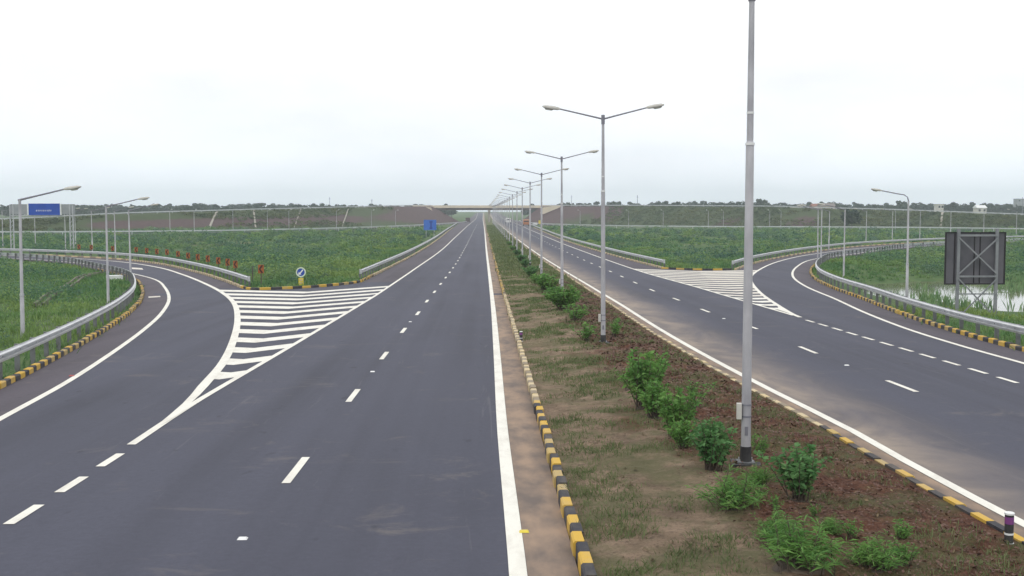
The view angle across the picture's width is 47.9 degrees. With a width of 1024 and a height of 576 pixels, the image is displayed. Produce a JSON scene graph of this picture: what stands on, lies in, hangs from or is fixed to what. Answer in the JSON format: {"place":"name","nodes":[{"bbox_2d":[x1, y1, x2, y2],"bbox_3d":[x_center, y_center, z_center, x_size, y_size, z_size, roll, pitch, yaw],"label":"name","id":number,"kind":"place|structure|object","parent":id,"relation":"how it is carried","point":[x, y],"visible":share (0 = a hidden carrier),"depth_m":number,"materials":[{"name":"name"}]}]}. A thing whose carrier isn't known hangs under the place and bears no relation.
{"place":"outdoors","nodes":[
{"label":"outdoors","id":0,"kind":"place"},
{"bbox_2d":[0,206,458,232],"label":"embankment","id":1,"kind":"structure","parent":0,"point":[406,215],"depth_m":423.46,"materials":[{"name":"soil"}]},
{"bbox_2d":[0,205,429,219],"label":"guard rail","id":2,"kind":"object","parent":1,"relation":"on","point":[213,210],"visible":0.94,"depth_m":417.75,"materials":[{"name":"metal"}]},
{"bbox_2d":[68,222,466,233],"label":"slip road","id":3,"kind":"structure","parent":0,"point":[298,230],"depth_m":371.10,"materials":[{"name":"grey asphalt"}]},
{"bbox_2d":[0,213,579,575],"bbox_3d":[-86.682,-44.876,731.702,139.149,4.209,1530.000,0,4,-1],"label":"road","id":4,"kind":"structure","parent":0,"point":[181,422],"depth_m":23.77,"materials":[{"name":"grey asphalt"}]},
{"bbox_2d":[0,268,143,388],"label":"kerb","id":5,"kind":"structure","parent":4,"relation":"on","point":[23,373],"depth_m":39.70,"materials":[{"name":"yellow paint"}]},
{"bbox_2d":[40,254,242,287],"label":"kerb","id":6,"kind":"structure","parent":4,"relation":"on","point":[216,277],"depth_m":113.41,"materials":[{"name":"yellow paint"}]},
{"bbox_2d":[240,280,359,289],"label":"kerb","id":7,"kind":"structure","parent":4,"relation":"on","point":[297,287],"depth_m":78.25,"materials":[{"name":"yellow paint"}]},
{"bbox_2d":[360,227,452,281],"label":"kerb","id":8,"kind":"structure","parent":4,"relation":"on","point":[379,271],"depth_m":116.67,"materials":[{"name":"yellow paint"}]},
{"bbox_2d":[0,212,1023,378],"bbox_3d":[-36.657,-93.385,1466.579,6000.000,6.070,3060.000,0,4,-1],"label":"ground","id":9,"kind":"structure","parent":0,"point":[460,216],"depth_m":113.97,"materials":[{"name":"green plant"}]},
{"bbox_2d":[0,205,23,216],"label":"tree","id":10,"kind":"object","parent":9,"relation":"on","point":[6,212],"visible":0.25,"depth_m":758.70,"materials":[{"name":"green plant"}]},
{"bbox_2d":[9,204,76,248],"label":"sign gantry","id":11,"kind":"object","parent":9,"relation":"on","point":[44,209],"visible":0.93,"depth_m":162.92,"materials":[{"name":"metal"}]},
{"bbox_2d":[18,186,80,335],"bbox_3d":[-17.913,-0.260,44.604,2.585,7.397,0.420,0,4,1],"label":"street lamp","id":12,"kind":"object","parent":9,"relation":"on","point":[21,295],"visible":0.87,"depth_m":44.51,"materials":[{"name":"metal"}]},
{"bbox_2d":[0,252,135,379],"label":"guard rail","id":13,"kind":"object","parent":9,"relation":"on","point":[15,351],"visible":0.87,"depth_m":46.50,"materials":[{"name":"metal"}]},
{"bbox_2d":[62,205,87,214],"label":"tree","id":14,"kind":"object","parent":9,"relation":"on","point":[80,207],"visible":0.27,"depth_m":794.91,"materials":[{"name":"green plant"}]},
{"bbox_2d":[33,270,118,305],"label":"drain channel","id":15,"kind":"object","parent":9,"relation":"on","point":[77,281],"visible":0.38,"depth_m":80.11,"materials":[{"name":"concrete"}]},
{"bbox_2d":[86,206,110,213],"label":"tree","id":16,"kind":"object","parent":9,"relation":"on","point":[96,208],"visible":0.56,"depth_m":761.56,"materials":[{"name":"green plant"}]},
{"bbox_2d":[0,248,250,286],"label":"guard rail","id":17,"kind":"object","parent":9,"relation":"on","point":[237,275],"visible":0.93,"depth_m":117.73,"materials":[{"name":"metal"}]},
{"bbox_2d":[105,197,149,302],"bbox_3d":[-21.583,-1.413,64.632,2.585,7.397,0.420,-1,4,-7],"label":"street lamp","id":18,"kind":"object","parent":9,"relation":"on","point":[107,267],"visible":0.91,"depth_m":64.42,"materials":[{"name":"metal"}]},
{"bbox_2d":[122,206,144,213],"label":"tree","id":19,"kind":"object","parent":9,"relation":"on","point":[138,210],"visible":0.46,"depth_m":788.35,"materials":[{"name":"green plant"}]},
{"bbox_2d":[128,203,157,271],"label":"street lamp","id":20,"kind":"object","parent":9,"relation":"on","point":[156,204],"visible":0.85,"depth_m":91.13,"materials":[{"name":"metal"}]},
{"bbox_2d":[145,204,173,212],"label":"tree","id":21,"kind":"object","parent":9,"relation":"on","point":[167,208],"visible":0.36,"depth_m":837.58,"materials":[{"name":"green plant"}]},
{"bbox_2d":[171,205,209,212],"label":"tree","id":22,"kind":"object","parent":9,"relation":"on","point":[185,207],"visible":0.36,"depth_m":751.47,"materials":[{"name":"green plant"}]},
{"bbox_2d":[0,221,466,234],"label":"guard rail","id":23,"kind":"object","parent":9,"relation":"on","point":[244,230],"visible":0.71,"depth_m":322.68,"materials":[{"name":"metal"}]},
{"bbox_2d":[296,267,305,284],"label":"keep left sign","id":24,"kind":"object","parent":9,"relation":"on","point":[301,272],"visible":1,"depth_m":80.20,"materials":[{"name":"metal"}]},
{"bbox_2d":[285,204,316,208],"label":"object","id":25,"kind":"object","parent":9,"relation":"on","point":[299,206],"visible":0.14,"depth_m":787.02,"materials":[{"name":"white concrete"}]},
{"bbox_2d":[359,223,456,278],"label":"guard rail","id":26,"kind":"object","parent":9,"relation":"on","point":[395,259],"visible":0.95,"depth_m":123.94,"materials":[{"name":"metal"}]},
{"bbox_2d":[424,220,435,229],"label":"direction sign","id":27,"kind":"object","parent":9,"relation":"on","point":[429,224],"visible":0.83,"depth_m":261.20,"materials":[{"name":"metal"}]},
{"bbox_2d":[427,205,560,221],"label":"flyover","id":28,"kind":"object","parent":9,"relation":"on","point":[484,207],"visible":0.51,"depth_m":618.63,"materials":[{"name":"concrete"}]},
{"bbox_2d":[0,224,1023,346],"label":"undergrowth","id":29,"kind":"object","parent":9,"relation":"on","point":[352,247],"visible":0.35,"depth_m":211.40,"materials":[{"name":"green plant"}]},
{"bbox_2d":[0,205,1023,232],"bbox_3d":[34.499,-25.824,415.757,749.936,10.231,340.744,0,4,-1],"label":"slope scrub","id":30,"kind":"object","parent":9,"relation":"on","point":[326,211],"visible":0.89,"depth_m":465.89,"materials":[{"name":"green plant"}]},
{"bbox_2d":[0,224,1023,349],"bbox_3d":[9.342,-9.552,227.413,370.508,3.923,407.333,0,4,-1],"label":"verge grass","id":31,"kind":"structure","parent":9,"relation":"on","point":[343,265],"depth_m":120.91,"materials":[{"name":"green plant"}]},
{"bbox_2d":[487,230,596,575],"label":"kerb","id":32,"kind":"structure","parent":9,"relation":"on","point":[580,549],"depth_m":19.58,"materials":[{"name":"yellow paint"}]},
{"bbox_2d":[519,220,664,266],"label":"guard rail","id":33,"kind":"object","parent":9,"relation":"on","point":[654,259],"visible":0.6,"depth_m":143.86,"materials":[{"name":"metal"}]},
{"bbox_2d":[715,201,741,206],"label":"tree","id":34,"kind":"object","parent":9,"relation":"on","point":[733,203],"visible":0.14,"depth_m":760.49,"materials":[{"name":"green plant"}]},
{"bbox_2d":[484,212,1023,575],"bbox_3d":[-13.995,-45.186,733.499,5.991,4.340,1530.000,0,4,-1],"label":"median","id":35,"kind":"object","parent":9,"relation":"on","point":[660,474],"visible":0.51,"depth_m":18.49,"materials":[{"name":"soil"}]},
{"bbox_2d":[499,192,525,246],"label":"street lamp","id":36,"kind":"object","parent":35,"relation":"on","point":[512,215],"visible":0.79,"depth_m":171.42,"materials":[{"name":"metal"}]},
{"bbox_2d":[502,189,531,250],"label":"street lamp","id":37,"kind":"object","parent":35,"relation":"on","point":[516,224],"visible":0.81,"depth_m":150.43,"materials":[{"name":"metal"}]},
{"bbox_2d":[504,184,540,254],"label":"street lamp","id":38,"kind":"object","parent":35,"relation":"on","point":[522,188],"visible":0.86,"depth_m":129.13,"materials":[{"name":"metal"}]},
{"bbox_2d":[508,178,551,264],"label":"street lamp","id":39,"kind":"object","parent":35,"relation":"on","point":[529,256],"visible":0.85,"depth_m":108.05,"materials":[{"name":"galvanised steel"},{"name":"concrete"}]},
{"bbox_2d":[521,265,539,276],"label":"shrub","id":40,"kind":"object","parent":35,"relation":"on","point":[531,270],"visible":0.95,"depth_m":87.94,"materials":[{"name":"green plant"}]},
{"bbox_2d":[486,225,584,291],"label":"median grass","id":41,"kind":"structure","parent":35,"relation":"on","point":[497,239],"depth_m":134.55,"materials":[{"name":"green plant"}]},
{"bbox_2d":[514,168,568,273],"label":"street lamp","id":42,"kind":"object","parent":35,"relation":"on","point":[541,250],"visible":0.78,"depth_m":86.96,"materials":[{"name":"galvanised steel"},{"name":"concrete"}]},
{"bbox_2d":[533,273,560,289],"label":"shrub","id":43,"kind":"object","parent":35,"relation":"on","point":[543,281],"visible":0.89,"depth_m":70.92,"materials":[{"name":"green plant"}]},
{"bbox_2d":[524,150,598,288],"bbox_3d":[2.813,-3.515,65.008,4.190,8.478,0.500,0,4,6],"label":"street lamp","id":44,"kind":"object","parent":35,"relation":"on","point":[561,203],"visible":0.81,"depth_m":64.87,"materials":[{"name":"galvanised steel"},{"name":"concrete"}]},
{"bbox_2d":[541,284,583,310],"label":"shrub","id":45,"kind":"object","parent":35,"relation":"on","point":[560,299],"visible":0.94,"depth_m":55.05,"materials":[{"name":"green plant"}]},
{"bbox_2d":[562,302,588,320],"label":"shrub","id":46,"kind":"object","parent":35,"relation":"on","point":[574,315],"visible":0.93,"depth_m":48.52,"materials":[{"name":"green plant"}]},
{"bbox_2d":[567,322,600,341],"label":"shrub","id":47,"kind":"object","parent":35,"relation":"on","point":[586,335],"visible":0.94,"depth_m":40.98,"materials":[{"name":"green plant"}]},
{"bbox_2d":[542,103,663,342],"bbox_3d":[3.167,-2.104,40.038,4.190,8.478,0.500,0,4,5],"label":"street lamp","id":48,"kind":"object","parent":35,"relation":"on","point":[602,317],"visible":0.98,"depth_m":39.94,"materials":[{"name":"metal"}]},
{"bbox_2d":[610,318,623,337],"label":"shrub","id":49,"kind":"object","parent":35,"relation":"on","point":[615,329],"visible":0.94,"depth_m":42.36,"materials":[{"name":"green plant"}]},
{"bbox_2d":[614,362,650,390],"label":"shrub","id":50,"kind":"object","parent":35,"relation":"on","point":[627,382],"visible":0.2,"depth_m":28.84,"materials":[{"name":"green plant"}]},
{"bbox_2d":[617,347,670,410],"bbox_3d":[2.995,2.087,26.118,1.301,1.526,0.842,-2,4,-29],"label":"shrub","id":51,"kind":"object","parent":35,"relation":"on","point":[644,372],"visible":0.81,"depth_m":25.97,"materials":[{"name":"green plant"}]},
{"bbox_2d":[635,377,669,419],"bbox_3d":[3.033,2.405,24.762,0.795,0.969,0.887,0,4,6],"label":"shrub","id":52,"kind":"object","parent":35,"relation":"on","point":[652,393],"visible":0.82,"depth_m":24.63,"materials":[{"name":"green plant"}]},
{"bbox_2d":[653,353,669,378],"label":"shrub","id":53,"kind":"object","parent":35,"relation":"on","point":[656,360],"visible":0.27,"depth_m":30.69,"materials":[{"name":"green plant"}]},
{"bbox_2d":[651,386,702,439],"bbox_3d":[3.176,2.433,22.250,0.937,1.128,0.788,1,4,18],"label":"shrub","id":54,"kind":"object","parent":35,"relation":"on","point":[669,412],"visible":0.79,"depth_m":22.14,"materials":[{"name":"green plant"}]},
{"bbox_2d":[664,419,698,448],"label":"shrub","id":55,"kind":"object","parent":35,"relation":"on","point":[681,433],"visible":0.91,"depth_m":21.20,"materials":[{"name":"green plant"}]},
{"bbox_2d":[681,380,717,408],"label":"shrub","id":56,"kind":"object","parent":35,"relation":"on","point":[688,389],"visible":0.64,"depth_m":26.05,"materials":[{"name":"green plant"}]},
{"bbox_2d":[684,416,737,470],"bbox_3d":[3.333,2.674,19.504,0.783,1.023,1.217,-2,4,-24],"label":"shrub","id":57,"kind":"object","parent":35,"relation":"on","point":[711,445],"visible":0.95,"depth_m":19.35,"materials":[{"name":"green plant"}]},
{"bbox_2d":[685,464,769,512],"bbox_3d":[3.218,2.939,17.076,1.225,0.775,1.312,1,4,18],"label":"grass clump","id":58,"kind":"object","parent":35,"relation":"on","point":[732,497],"visible":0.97,"depth_m":16.86,"materials":[{"name":"green plant"}]},
{"bbox_2d":[730,0,760,466],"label":"street lamp","id":59,"kind":"object","parent":35,"relation":"on","point":[743,411],"visible":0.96,"depth_m":19.78,"materials":[{"name":"metal"}]},
{"bbox_2d":[495,255,1023,575],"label":"weeds","id":60,"kind":"object","parent":35,"relation":"on","point":[535,301],"visible":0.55,"depth_m":21.44,"materials":[{"name":"green plant"}]},
{"bbox_2d":[742,460,777,485],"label":"grass clump","id":61,"kind":"object","parent":35,"relation":"on","point":[757,476],"visible":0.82,"depth_m":18.38,"materials":[{"name":"green plant"}]},
{"bbox_2d":[751,433,770,455],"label":"shrub","id":62,"kind":"object","parent":35,"relation":"on","point":[764,446],"visible":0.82,"depth_m":20.66,"materials":[{"name":"green plant"}]},
{"bbox_2d":[511,295,1021,567],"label":"earth crumbs","id":63,"kind":"object","parent":35,"relation":"on","point":[738,531],"visible":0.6,"depth_m":18.50,"materials":[{"name":"soil"}]},
{"bbox_2d":[767,495,783,509],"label":"shrub","id":64,"kind":"object","parent":35,"relation":"on","point":[775,502],"visible":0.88,"depth_m":16.78,"materials":[{"name":"green plant"}]},
{"bbox_2d":[528,279,1023,575],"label":"leaf litter","id":65,"kind":"object","parent":35,"relation":"on","point":[698,379],"visible":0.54,"depth_m":22.39,"materials":[{"name":"brown plant"}]},
{"bbox_2d":[751,504,809,545],"bbox_3d":[3.467,3.099,15.049,0.778,0.495,0.595,0,4,3],"label":"grass clump","id":66,"kind":"object","parent":35,"relation":"on","point":[773,529],"visible":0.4,"depth_m":15.04,"materials":[{"name":"green plant"}]},
{"bbox_2d":[753,442,833,501],"bbox_3d":[4.283,2.820,17.494,0.934,0.953,1.057,-2,4,-24],"label":"shrub","id":67,"kind":"object","parent":35,"relation":"on","point":[799,473],"visible":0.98,"depth_m":17.36,"materials":[{"name":"green plant"}]},
{"bbox_2d":[754,510,859,575],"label":"grass clump","id":68,"kind":"object","parent":35,"relation":"on","point":[801,550],"visible":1,"depth_m":13.71,"materials":[{"name":"green plant"}]},
{"bbox_2d":[808,503,821,516],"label":"shrub","id":69,"kind":"object","parent":35,"relation":"on","point":[812,510],"visible":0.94,"depth_m":16.32,"materials":[{"name":"green plant"}]},
{"bbox_2d":[816,513,844,534],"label":"grass clump","id":70,"kind":"object","parent":35,"relation":"on","point":[833,529],"visible":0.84,"depth_m":15.40,"materials":[{"name":"green plant"}]},
{"bbox_2d":[831,519,863,539],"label":"shrub","id":71,"kind":"object","parent":35,"relation":"on","point":[851,529],"visible":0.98,"depth_m":15.32,"materials":[{"name":"green plant"}]},
{"bbox_2d":[833,528,908,573],"bbox_3d":[4.275,3.158,13.817,0.936,0.558,0.864,1,4,17],"label":"grass clump","id":72,"kind":"object","parent":35,"relation":"on","point":[871,555],"visible":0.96,"depth_m":13.78,"materials":[{"name":"green plant"}]},
{"bbox_2d":[892,517,914,539],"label":"shrub","id":73,"kind":"object","parent":35,"relation":"on","point":[901,531],"visible":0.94,"depth_m":15.31,"materials":[{"name":"green plant"}]},
{"bbox_2d":[887,537,921,566],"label":"shrub","id":74,"kind":"object","parent":35,"relation":"on","point":[909,556],"visible":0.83,"depth_m":13.91,"materials":[{"name":"green plant"}]},
{"bbox_2d":[1004,511,1014,543],"bbox_3d":[6.663,3.253,15.444,0.133,0.504,0.133,0,4,-1],"label":"delineator post","id":75,"kind":"object","parent":35,"relation":"on","point":[1009,526],"visible":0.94,"depth_m":15.39,"materials":[{"name":"black paint"}]},
{"bbox_2d":[753,199,777,206],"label":"tree","id":76,"kind":"object","parent":9,"relation":"on","point":[761,203],"visible":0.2,"depth_m":739.37,"materials":[{"name":"green plant"}]},
{"bbox_2d":[518,221,1023,230],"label":"guard rail","id":77,"kind":"object","parent":9,"relation":"on","point":[786,226],"visible":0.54,"depth_m":396.32,"materials":[{"name":"metal"}]},
{"bbox_2d":[797,205,818,259],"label":"street lamp","id":78,"kind":"object","parent":9,"relation":"on","point":[817,229],"visible":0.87,"depth_m":131.79,"materials":[{"name":"metal"}]},
{"bbox_2d":[800,204,821,257],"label":"street lamp","id":79,"kind":"object","parent":9,"relation":"on","point":[821,230],"visible":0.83,"depth_m":117.65,"materials":[{"name":"metal"}]},
{"bbox_2d":[817,203,845,275],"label":"street lamp","id":80,"kind":"object","parent":9,"relation":"on","point":[844,236],"visible":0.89,"depth_m":99.62,"materials":[{"name":"metal"}]},
{"bbox_2d":[840,209,862,227],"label":"tree","id":81,"kind":"object","parent":9,"relation":"on","point":[852,217],"visible":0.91,"depth_m":430.76,"materials":[{"name":"green plant"}]},
{"bbox_2d":[731,236,1023,267],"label":"guard rail","id":82,"kind":"object","parent":9,"relation":"on","point":[761,255],"visible":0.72,"depth_m":156.42,"materials":[{"name":"metal"}]},
{"bbox_2d":[871,188,908,296],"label":"street lamp","id":83,"kind":"object","parent":9,"relation":"on","point":[907,260],"visible":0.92,"depth_m":67.53,"materials":[{"name":"metal"}]},
{"bbox_2d":[890,200,916,210],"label":"tree","id":84,"kind":"object","parent":9,"relation":"on","point":[901,205],"visible":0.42,"depth_m":761.28,"materials":[{"name":"green plant"}]},
{"bbox_2d":[815,238,1023,344],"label":"guard rail","id":85,"kind":"object","parent":9,"relation":"on","point":[995,324],"visible":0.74,"depth_m":57.44,"materials":[{"name":"metal"}]},
{"bbox_2d":[934,204,943,211],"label":"house","id":86,"kind":"structure","parent":9,"relation":"on","point":[938,207],"depth_m":641.68,"materials":[{"name":"white concrete"}]},
{"bbox_2d":[944,202,966,212],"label":"tree","id":87,"kind":"object","parent":9,"relation":"on","point":[955,207],"visible":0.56,"depth_m":761.74,"materials":[{"name":"green plant"}]},
{"bbox_2d":[944,229,1005,315],"bbox_3d":[22.817,-0.245,56.728,3.011,5.348,0.315,0,4,-1],"label":"road sign","id":88,"kind":"object","parent":9,"relation":"on","point":[974,258],"visible":0.91,"depth_m":56.73,"materials":[{"name":"metal"}]},
{"bbox_2d":[973,205,986,213],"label":"house","id":89,"kind":"structure","parent":9,"relation":"on","point":[983,208],"depth_m":642.41,"materials":[{"name":"white concrete"}]},
{"bbox_2d":[992,204,1023,214],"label":"tree","id":90,"kind":"object","parent":9,"relation":"on","point":[1003,209],"visible":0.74,"depth_m":794.54,"materials":[{"name":"green plant"}]},
{"bbox_2d":[1013,199,1023,206],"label":"house","id":91,"kind":"structure","parent":9,"relation":"on","point":[1018,202],"depth_m":904.90,"materials":[{"name":"white concrete"}]},
{"bbox_2d":[0,0,1023,211],"label":"sky","id":92,"kind":"structure","parent":0,"point":[175,102],"materials":[{"name":"white"}]},
{"bbox_2d":[490,213,1023,537],"bbox_3d":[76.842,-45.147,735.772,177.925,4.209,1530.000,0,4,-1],"label":"road","id":93,"kind":"structure","parent":0,"point":[940,410],"depth_m":37.31,"materials":[{"name":"grey asphalt"}]},
{"bbox_2d":[534,227,660,267],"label":"kerb","id":94,"kind":"structure","parent":93,"relation":"on","point":[608,253],"depth_m":143.27,"materials":[{"name":"yellow paint"}]},
{"bbox_2d":[661,267,731,269],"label":"kerb","id":95,"kind":"structure","parent":93,"relation":"on","point":[695,268],"depth_m":105.79,"materials":[{"name":"yellow paint"}]},
{"bbox_2d":[508,233,1023,544],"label":"kerb","id":96,"kind":"structure","parent":93,"relation":"on","point":[964,508],"depth_m":21.44,"materials":[{"name":"yellow paint"}]},
{"bbox_2d":[734,241,935,269],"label":"kerb","id":97,"kind":"structure","parent":93,"relation":"on","point":[742,266],"depth_m":155.48,"materials":[{"name":"yellow paint"}]},
{"bbox_2d":[809,263,1023,351],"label":"kerb","id":98,"kind":"structure","parent":93,"relation":"on","point":[959,331],"depth_m":50.56,"materials":[{"name":"yellow paint"}]},
{"bbox_2d":[521,206,1023,228],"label":"embankment","id":99,"kind":"structure","parent":0,"point":[575,214],"depth_m":518.40,"materials":[{"name":"soil"}]},
{"bbox_2d":[545,205,1023,214],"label":"guard rail","id":100,"kind":"object","parent":99,"relation":"on","point":[782,206],"visible":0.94,"depth_m":506.18,"materials":[{"name":"metal"}]},
{"bbox_2d":[531,223,1023,230],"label":"slip road","id":101,"kind":"structure","parent":0,"point":[836,228],"depth_m":393.36,"materials":[{"name":"grey asphalt"}]},
{"bbox_2d":[862,282,1023,311],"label":"pond","id":102,"kind":"structure","parent":0,"point":[1017,298],"depth_m":98.49,"materials":[{"name":"grey liquid"}]},
{"bbox_2d":[855,272,1023,311],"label":"reeds","id":103,"kind":"object","parent":102,"relation":"in","point":[931,298],"visible":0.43,"depth_m":83.46,"materials":[{"name":"green plant"}]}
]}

